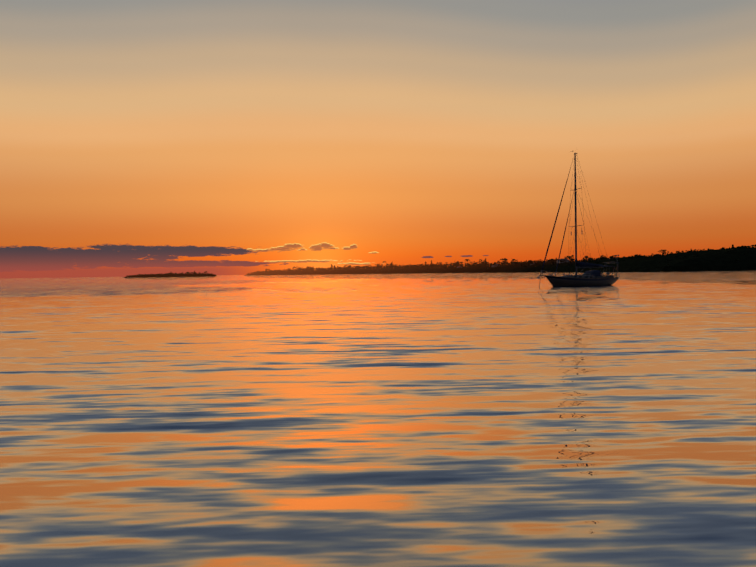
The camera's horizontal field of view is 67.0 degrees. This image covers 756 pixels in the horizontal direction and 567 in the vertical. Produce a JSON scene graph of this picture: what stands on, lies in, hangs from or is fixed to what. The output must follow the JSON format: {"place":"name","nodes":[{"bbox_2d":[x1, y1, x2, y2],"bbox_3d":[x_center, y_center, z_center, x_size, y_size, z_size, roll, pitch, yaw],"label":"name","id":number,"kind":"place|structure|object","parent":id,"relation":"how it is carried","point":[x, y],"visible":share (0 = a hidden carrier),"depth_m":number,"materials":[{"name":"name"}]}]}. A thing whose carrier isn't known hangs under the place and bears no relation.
{"place":"outdoors","nodes":[
{"label":"outdoors","id":0,"kind":"place"},
{"bbox_2d":[123,271,215,277],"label":"small island","id":1,"kind":"structure","parent":0,"point":[189,274],"depth_m":1204.01,"materials":[{"name":"brown plant"}]},
{"bbox_2d":[0,270,755,566],"bbox_3d":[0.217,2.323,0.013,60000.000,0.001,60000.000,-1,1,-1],"label":"sea water","id":2,"kind":"structure","parent":0,"point":[442,420],"depth_m":8.96,"materials":[{"name":"orange liquid"}]},
{"bbox_2d":[537,151,618,286],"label":"sailing yacht","id":3,"kind":"object","parent":2,"relation":"on","point":[592,278],"visible":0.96,"depth_m":82.23,"materials":[{"name":"black"}]},
{"bbox_2d":[0,0,755,278],"label":"sky","id":4,"kind":"structure","parent":0,"point":[217,137],"materials":[{"name":"orange"}]},
{"bbox_2d":[243,244,755,275],"bbox_3d":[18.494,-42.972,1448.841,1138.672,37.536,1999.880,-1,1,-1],"label":"wooded shoreline","id":5,"kind":"structure","parent":0,"point":[739,258],"depth_m":604.07,"materials":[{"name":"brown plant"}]}
]}

